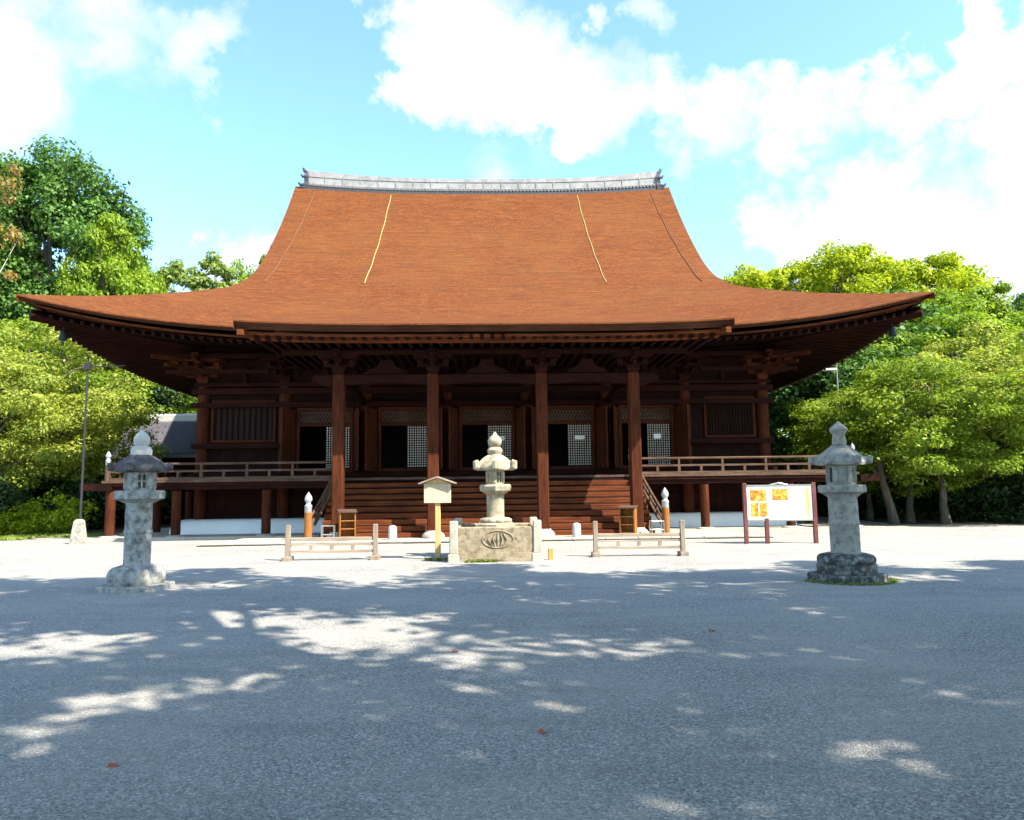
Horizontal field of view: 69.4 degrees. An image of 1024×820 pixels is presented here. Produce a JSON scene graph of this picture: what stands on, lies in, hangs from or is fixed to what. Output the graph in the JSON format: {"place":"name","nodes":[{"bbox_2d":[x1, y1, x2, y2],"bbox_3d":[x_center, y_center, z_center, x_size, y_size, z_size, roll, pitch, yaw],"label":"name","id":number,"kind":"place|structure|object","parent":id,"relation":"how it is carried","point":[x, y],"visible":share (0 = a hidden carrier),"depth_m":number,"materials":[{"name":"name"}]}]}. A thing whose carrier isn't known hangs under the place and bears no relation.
{"place":"outdoors","nodes":[
{"label":"outdoors","id":0,"kind":"place"},
{"bbox_2d":[11,522,170,537],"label":"forest floor","id":1,"kind":"structure","parent":0,"point":[120,529],"depth_m":34.81,"materials":[{"name":"green plant"}]},
{"bbox_2d":[0,162,26,291],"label":"broadleaf tree","id":2,"kind":"object","parent":1,"relation":"on","point":[12,234],"visible":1,"depth_m":50.25,"materials":[{"name":"orange plant"}]},
{"bbox_2d":[0,476,34,532],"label":"shrub","id":3,"kind":"object","parent":1,"relation":"on","point":[6,492],"visible":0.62,"depth_m":30.84,"materials":[{"name":"green plant"}]},
{"bbox_2d":[0,505,44,534],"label":"shrub","id":4,"kind":"object","parent":1,"relation":"on","point":[8,525],"visible":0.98,"depth_m":30.02,"materials":[{"name":"green plant"}]},
{"bbox_2d":[0,479,45,531],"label":"shrub","id":5,"kind":"object","parent":1,"relation":"on","point":[33,491],"visible":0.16,"depth_m":33.72,"materials":[{"name":"green plant"}]},
{"bbox_2d":[0,176,55,303],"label":"evergreen tree","id":6,"kind":"object","parent":1,"relation":"on","point":[11,219],"visible":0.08,"depth_m":56.04,"materials":[{"name":"green plant"}]},
{"bbox_2d":[3,474,86,524],"bbox_3d":[-23.050,4.554,35.770,4.702,3.176,4.306,-2,-6,10],"label":"shrub","id":7,"kind":"object","parent":1,"relation":"on","point":[45,487],"visible":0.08,"depth_m":35.60,"materials":[{"name":"green plant"}]},
{"bbox_2d":[9,486,98,532],"bbox_3d":[-19.453,4.383,31.826,3.033,2.175,2.936,-3,-7,20],"label":"shrub","id":8,"kind":"object","parent":1,"relation":"on","point":[54,521],"visible":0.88,"depth_m":31.23,"materials":[{"name":"green plant"}]},
{"bbox_2d":[0,531,119,540],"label":"grass","id":9,"kind":"structure","parent":1,"relation":"on","point":[15,536],"depth_m":28.83,"materials":[{"name":"green plant"}]},
{"bbox_2d":[0,348,126,491],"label":"maple tree","id":10,"kind":"object","parent":1,"relation":"on","point":[26,372],"visible":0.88,"depth_m":33.04,"materials":[{"name":"green plant"}]},
{"bbox_2d":[0,134,161,386],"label":"broadleaf tree","id":11,"kind":"object","parent":1,"relation":"on","point":[52,189],"visible":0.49,"depth_m":54.37,"materials":[{"name":"green plant"}]},
{"bbox_2d":[37,473,125,529],"bbox_3d":[-20.558,4.478,35.373,4.306,3.176,4.702,-3,-7,19],"label":"shrub","id":12,"kind":"object","parent":1,"relation":"on","point":[72,490],"visible":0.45,"depth_m":34.90,"materials":[{"name":"green plant"}]},
{"bbox_2d":[0,376,164,487],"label":"maple tree","id":13,"kind":"object","parent":1,"relation":"on","point":[121,422],"visible":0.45,"depth_m":35.61,"materials":[{"name":"green plant"}]},
{"bbox_2d":[52,371,115,460],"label":"evergreen tree","id":14,"kind":"object","parent":1,"relation":"on","point":[79,387],"visible":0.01,"depth_m":45.73,"materials":[{"name":"green plant"}]},
{"bbox_2d":[0,323,172,494],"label":"maple tree","id":15,"kind":"object","parent":1,"relation":"on","point":[51,337],"visible":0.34,"depth_m":36.49,"materials":[{"name":"green plant"}]},
{"bbox_2d":[0,308,187,459],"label":"maple tree","id":16,"kind":"object","parent":1,"relation":"on","point":[101,378],"visible":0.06,"depth_m":42.04,"materials":[{"name":"green plant"}]},
{"bbox_2d":[53,211,171,390],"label":"broadleaf tree","id":17,"kind":"object","parent":1,"relation":"on","point":[123,280],"visible":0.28,"depth_m":51.20,"materials":[{"name":"green plant"}]},
{"bbox_2d":[91,472,171,525],"bbox_3d":[-20.174,4.739,39.577,5.426,3.664,4.968,-4,-7,29],"label":"shrub","id":18,"kind":"object","parent":1,"relation":"on","point":[168,498],"visible":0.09,"depth_m":39.25,"materials":[{"name":"green plant"}]},
{"bbox_2d":[70,360,196,413],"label":"maple tree","id":19,"kind":"object","parent":1,"relation":"on","point":[187,402],"visible":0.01,"depth_m":48.66,"materials":[{"name":"green plant"}]},
{"bbox_2d":[76,374,194,436],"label":"evergreen tree","id":20,"kind":"object","parent":1,"relation":"on","point":[162,397],"visible":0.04,"depth_m":46.68,"materials":[{"name":"green plant"}]},
{"bbox_2d":[101,414,196,524],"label":"side building","id":21,"kind":"structure","parent":1,"relation":"on","point":[178,431],"depth_m":41.65,"materials":[{"name":"tile"}]},
{"bbox_2d":[153,258,188,292],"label":"slim tree","id":22,"kind":"object","parent":1,"relation":"on","point":[174,270],"visible":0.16,"depth_m":73.04,"materials":[{"name":"green plant"}]},
{"bbox_2d":[424,556,499,562],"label":"grass","id":23,"kind":"structure","parent":0,"point":[466,561],"depth_m":16.63,"materials":[{"name":"green plant"}]},
{"bbox_2d":[0,516,1023,819],"bbox_3d":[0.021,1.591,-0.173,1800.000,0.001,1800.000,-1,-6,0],"label":"ground","id":24,"kind":"structure","parent":0,"point":[240,684],"depth_m":6.16,"materials":[{"name":"grey gravel"}]},
{"bbox_2d":[69,519,86,543],"bbox_3d":[-14.598,4.096,24.924,0.400,0.820,0.400,-1,-6,0],"label":"stone post","id":25,"kind":"object","parent":24,"relation":"on","point":[78,534],"visible":1,"depth_m":24.79,"materials":[{"name":"beige stone"}]},
{"bbox_2d":[79,356,125,518],"bbox_3d":[-14.608,1.333,26.254,1.454,6.600,0.128,0,-6,-2],"label":"thin pole","id":26,"kind":"object","parent":24,"relation":"on","point":[88,366],"visible":0.85,"depth_m":26.28,"materials":[{"name":"black metal"}]},
{"bbox_2d":[107,761,119,766],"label":"fallen leaf","id":27,"kind":"object","parent":24,"relation":"on","point":[112,765],"visible":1,"depth_m":4.38,"materials":[{"name":"red plant"}]},
{"bbox_2d":[95,429,174,593],"bbox_3d":[-6.478,1.712,12.849,1.074,2.760,1.240,0,-6,-4],"label":"stone lantern","id":28,"kind":"object","parent":24,"relation":"on","point":[140,466],"visible":1,"depth_m":12.63,"materials":[{"name":"grey stone"}]},
{"bbox_2d":[172,266,213,290],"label":"slim tree","id":29,"kind":"object","parent":24,"relation":"on","point":[194,281],"visible":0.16,"depth_m":71.13,"materials":[{"name":"green plant"}]},
{"bbox_2d":[189,251,237,409],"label":"tree","id":30,"kind":"object","parent":24,"relation":"on","point":[214,264],"visible":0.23,"depth_m":72.58,"materials":[{"name":"green plant"}]},
{"bbox_2d":[230,242,271,282],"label":"broadleaf tree","id":31,"kind":"object","parent":24,"relation":"on","point":[239,267],"visible":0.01,"depth_m":76.50,"materials":[{"name":"green plant"}]},
{"bbox_2d":[281,524,380,561],"bbox_3d":[-4.319,3.168,17.718,2.280,0.840,0.400,-1,-6,-2],"label":"barrier","id":32,"kind":"object","parent":24,"relation":"on","point":[287,557],"visible":1,"depth_m":17.68,"materials":[{"name":"brown wood"}]},
{"bbox_2d":[418,476,456,558],"bbox_3d":[-1.757,2.576,17.507,0.880,2.005,0.360,-1,-6,2],"label":"notice board","id":33,"kind":"object","parent":24,"relation":"on","point":[436,493],"visible":0.93,"depth_m":17.49,"materials":[{"name":"brown wood"}]},
{"bbox_2d":[16,167,934,548],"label":"temple hall","id":34,"kind":"structure","parent":24,"relation":"on","point":[372,351],"depth_m":30.08,"materials":[{"name":"brown wood"}]},
{"bbox_2d":[211,400,275,442],"bbox_3d":[-10.941,0.464,30.172,2.580,1.720,0.140,-1,-6,-2],"label":"window","id":35,"kind":"structure","parent":34,"relation":"in","point":[228,425],"depth_m":30.16,"materials":[{"name":"brown wood"}]},
{"bbox_2d":[280,407,358,471],"bbox_3d":[-7.601,1.163,29.697,3.082,2.620,1.097,-1,-6,-2],"label":"doorway","id":36,"kind":"structure","parent":34,"relation":"in","point":[306,417],"depth_m":30.07,"materials":[{"name":"brown wood"}]},
{"bbox_2d":[321,525,335,536],"bbox_3d":[-5.957,3.990,23.972,0.430,0.500,0.312,0,-6,-5],"label":"metal stand","id":37,"kind":"object","parent":34,"relation":"on","point":[322,534],"visible":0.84,"depth_m":23.87,"materials":[{"name":"metal"}]},
{"bbox_2d":[337,509,356,536],"bbox_3d":[-5.378,3.748,24.132,0.600,1.001,0.419,2,-7,-20],"label":"shoe rack","id":38,"kind":"object","parent":34,"relation":"on","point":[346,522],"visible":0.87,"depth_m":24.23,"materials":[{"name":"orange wood"}]},
{"bbox_2d":[388,525,396,539],"bbox_3d":[-3.927,4.046,24.311,0.290,0.510,0.290,-1,-6,0],"label":"stone bollard","id":39,"kind":"object","parent":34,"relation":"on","point":[392,532],"visible":0.89,"depth_m":24.20,"materials":[{"name":"white stone"}]},
{"bbox_2d":[364,407,442,470],"bbox_3d":[-4.303,1.134,29.823,3.082,2.620,1.097,-1,-6,-2],"label":"doorway","id":40,"kind":"structure","parent":34,"relation":"in","point":[414,418],"depth_m":30.24,"materials":[{"name":"brown wood"}]},
{"bbox_2d":[448,406,525,469],"bbox_3d":[-1.006,1.104,29.949,3.082,2.620,1.097,-1,-6,-2],"label":"doorway","id":41,"kind":"structure","parent":34,"relation":"in","point":[500,420],"depth_m":30.39,"materials":[{"name":"brown wood"}]},
{"bbox_2d":[531,405,608,468],"bbox_3d":[2.291,1.075,30.075,3.082,2.620,1.097,-1,-6,-2],"label":"doorway","id":42,"kind":"structure","parent":34,"relation":"in","point":[579,419],"depth_m":30.50,"materials":[{"name":"brown wood"}]},
{"bbox_2d":[572,523,580,536],"bbox_3d":[2.132,3.977,24.410,0.290,0.510,0.290,-1,-6,0],"label":"stone bollard","id":43,"kind":"object","parent":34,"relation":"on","point":[576,529],"visible":0.88,"depth_m":24.30,"materials":[{"name":"white stone"}]},
{"bbox_2d":[617,505,637,532],"bbox_3d":[3.840,3.666,24.485,0.600,1.001,0.419,-4,-7,24],"label":"shoe rack","id":44,"kind":"object","parent":34,"relation":"on","point":[627,518],"visible":0.88,"depth_m":24.57,"materials":[{"name":"orange wood"}]},
{"bbox_2d":[613,405,690,467],"bbox_3d":[5.589,1.045,30.201,3.082,2.620,1.097,-1,-6,-2],"label":"doorway","id":45,"kind":"structure","parent":34,"relation":"in","point":[659,422],"depth_m":30.61,"materials":[{"name":"brown wood"}]},
{"bbox_2d":[649,520,664,532],"bbox_3d":[4.783,3.900,24.432,0.430,0.500,0.312,0,-6,-5],"label":"metal stand","id":46,"kind":"object","parent":34,"relation":"on","point":[652,529],"visible":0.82,"depth_m":24.32,"materials":[{"name":"metal"}]},
{"bbox_2d":[703,396,755,437],"bbox_3d":[9.086,0.285,30.938,2.150,1.720,0.140,-1,-6,-2],"label":"window","id":47,"kind":"structure","parent":34,"relation":"in","point":[720,420],"depth_m":30.90,"materials":[{"name":"brown wood"}]},
{"bbox_2d":[448,517,543,562],"bbox_3d":[-0.390,3.083,17.772,2.160,0.920,2.160,-1,-6,-1],"label":"stone enclosure","id":48,"kind":"object","parent":24,"relation":"on","point":[519,542],"visible":0.99,"depth_m":16.76,"materials":[{"name":"beige stone"}]},
{"bbox_2d":[473,432,516,526],"bbox_3d":[-0.407,1.785,17.913,1.061,2.530,1.206,-1,-6,-2],"label":"stone lantern","id":49,"kind":"object","parent":48,"relation":"on","point":[495,464],"visible":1,"depth_m":17.67,"materials":[{"name":"beige stone"}]},
{"bbox_2d":[548,548,553,559],"bbox_3d":[0.893,3.318,17.040,0.120,0.260,0.100,-1,-6,0],"label":"marker stake","id":50,"kind":"object","parent":24,"relation":"on","point":[550,554],"visible":1,"depth_m":16.99,"materials":[{"name":"yellow paint"}]},
{"bbox_2d":[591,520,688,556],"bbox_3d":[3.041,3.072,17.718,2.280,0.840,0.400,-1,-6,1],"label":"barrier","id":51,"kind":"object","parent":24,"relation":"on","point":[681,546],"visible":1,"depth_m":17.68,"materials":[{"name":"brown wood"}]},
{"bbox_2d":[742,482,818,543],"bbox_3d":[7.639,2.930,21.096,2.050,1.732,0.110,-1,-6,3],"label":"information board","id":52,"kind":"object","parent":24,"relation":"on","point":[766,504],"visible":1,"depth_m":21.09,"materials":[{"name":"metal"}]},
{"bbox_2d":[823,365,839,403],"bbox_3d":[15.571,1.199,36.059,1.011,8.200,0.120,-1,-6,0],"label":"thin pole","id":53,"kind":"object","parent":24,"relation":"on","point":[830,369],"visible":0.33,"depth_m":36.35,"materials":[{"name":"metal"}]},
{"bbox_2d":[807,421,888,583],"bbox_3d":[5.721,1.557,12.799,1.108,2.740,1.280,1,-6,-12],"label":"stone lantern","id":54,"kind":"object","parent":24,"relation":"on","point":[845,559],"visible":1,"depth_m":12.56,"materials":[{"name":"grey stone"}]},
{"bbox_2d":[0,0,1023,434],"label":"sky","id":55,"kind":"structure","parent":0,"point":[776,131],"materials":[{"name":"blue"}]},
{"bbox_2d":[803,577,900,585],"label":"grass","id":56,"kind":"structure","parent":0,"point":[892,580],"depth_m":12.09,"materials":[{"name":"green plant"}]},
{"bbox_2d":[818,511,1023,523],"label":"forest floor","id":57,"kind":"structure","parent":0,"point":[884,519],"depth_m":32.75,"materials":[{"name":"green plant"}]},
{"bbox_2d":[720,262,813,462],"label":"broadleaf tree","id":58,"kind":"object","parent":57,"relation":"on","point":[774,278],"visible":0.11,"depth_m":50.81,"materials":[{"name":"green plant"}]},
{"bbox_2d":[771,442,818,513],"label":"shrub","id":59,"kind":"object","parent":57,"relation":"on","point":[780,450],"visible":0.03,"depth_m":44.58,"materials":[{"name":"green plant"}]},
{"bbox_2d":[768,344,879,513],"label":"evergreen tree","id":60,"kind":"object","parent":57,"relation":"on","point":[777,416],"visible":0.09,"depth_m":41.71,"materials":[{"name":"green plant"}]},
{"bbox_2d":[815,482,879,515],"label":"shrub","id":61,"kind":"object","parent":57,"relation":"on","point":[823,500],"visible":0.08,"depth_m":39.79,"materials":[{"name":"green plant"}]},
{"bbox_2d":[774,239,925,390],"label":"broadleaf tree","id":62,"kind":"object","parent":57,"relation":"on","point":[839,269],"visible":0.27,"depth_m":51.90,"materials":[{"name":"green plant"}]},
{"bbox_2d":[777,394,961,519],"bbox_3d":[16.769,2.223,36.213,8.925,6.198,7.664,1,-6,-11],"label":"maple tree","id":63,"kind":"object","parent":57,"relation":"on","point":[819,429],"visible":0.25,"depth_m":35.11,"materials":[{"name":"green plant"}]},
{"bbox_2d":[784,344,954,459],"bbox_3d":[18.979,0.724,40.348,8.014,10.036,8.567,0,-6,-9],"label":"evergreen tree","id":64,"kind":"object","parent":57,"relation":"on","point":[844,381],"visible":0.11,"depth_m":38.34,"materials":[{"name":"green plant"}]},
{"bbox_2d":[827,484,916,517],"bbox_3d":[18.766,4.098,37.489,4.637,3.420,5.064,5,-9,-44],"label":"shrub","id":65,"kind":"object","parent":57,"relation":"on","point":[876,505],"visible":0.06,"depth_m":36.62,"materials":[{"name":"green plant"}]},
{"bbox_2d":[845,421,925,523],"bbox_3d":[15.365,2.644,30.896,3.319,4.485,3.340,4,-8,-39],"label":"maple tree","id":66,"kind":"object","parent":57,"relation":"on","point":[892,516],"visible":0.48,"depth_m":30.65,"materials":[{"name":"green plant"}]},
{"bbox_2d":[776,358,1008,522],"bbox_3d":[17.404,1.226,32.304,8.136,7.307,8.712,2,-7,-24],"label":"maple tree","id":67,"kind":"object","parent":57,"relation":"on","point":[970,447],"visible":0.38,"depth_m":31.17,"materials":[{"name":"green plant"}]},
{"bbox_2d":[857,473,946,517],"bbox_3d":[18.902,3.985,36.466,5.064,3.420,4.637,4,-8,-37],"label":"shrub","id":68,"kind":"object","parent":57,"relation":"on","point":[877,497],"visible":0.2,"depth_m":35.52,"materials":[{"name":"green plant"}]},
{"bbox_2d":[809,352,1023,523],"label":"maple tree","id":69,"kind":"object","parent":57,"relation":"on","point":[917,464],"visible":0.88,"depth_m":28.92,"materials":[{"name":"green plant"}]},
{"bbox_2d":[820,295,1023,465],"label":"maple tree","id":70,"kind":"object","parent":57,"relation":"on","point":[935,320],"visible":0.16,"depth_m":36.63,"materials":[{"name":"green plant"}]},
{"bbox_2d":[879,479,975,518],"bbox_3d":[19.915,4.023,36.061,4.306,3.176,4.702,3,-7,-29],"label":"shrub","id":71,"kind":"object","parent":57,"relation":"on","point":[922,508],"visible":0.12,"depth_m":35.16,"materials":[{"name":"green plant"}]},
{"bbox_2d":[851,249,1015,336],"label":"broadleaf tree","id":72,"kind":"object","parent":57,"relation":"on","point":[949,271],"visible":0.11,"depth_m":50.94,"materials":[{"name":"green plant"}]},
{"bbox_2d":[870,282,996,439],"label":"evergreen tree","id":73,"kind":"object","parent":57,"relation":"on","point":[922,329],"depth_m":42.16,"materials":[{"name":"green plant"}]},
{"bbox_2d":[914,474,995,519],"bbox_3d":[20.664,3.951,34.603,3.975,2.931,4.341,-1,-6,0],"label":"shrub","id":74,"kind":"object","parent":57,"relation":"on","point":[936,509],"visible":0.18,"depth_m":34.15,"materials":[{"name":"green plant"}]},
{"bbox_2d":[902,280,1023,381],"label":"broadleaf tree","id":75,"kind":"object","parent":57,"relation":"on","point":[983,292],"visible":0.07,"depth_m":46.97,"materials":[{"name":"green plant"}]},
{"bbox_2d":[903,317,1023,519],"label":"maple tree","id":76,"kind":"object","parent":57,"relation":"on","point":[977,354],"visible":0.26,"depth_m":32.52,"materials":[{"name":"green plant"}]},
{"bbox_2d":[930,468,1023,521],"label":"shrub","id":77,"kind":"object","parent":57,"relation":"on","point":[968,494],"visible":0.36,"depth_m":32.07,"materials":[{"name":"green plant"}]},
{"bbox_2d":[939,341,1023,455],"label":"maple tree","id":78,"kind":"object","parent":57,"relation":"on","point":[996,369],"visible":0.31,"depth_m":30.52,"materials":[{"name":"green plant"}]},
{"bbox_2d":[970,465,1023,522],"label":"shrub","id":79,"kind":"object","parent":57,"relation":"on","point":[990,499],"visible":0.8,"depth_m":31.03,"materials":[{"name":"green plant"}]},
{"bbox_2d":[997,467,1023,522],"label":"shrub","id":80,"kind":"object","parent":57,"relation":"on","point":[1020,510],"visible":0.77,"depth_m":30.62,"materials":[{"name":"green plant"}]},
{"bbox_2d":[1009,292,1023,328],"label":"evergreen tree","id":81,"kind":"object","parent":57,"relation":"on","point":[1019,301],"visible":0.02,"depth_m":58.70,"materials":[{"name":"green plant"}]}
]}

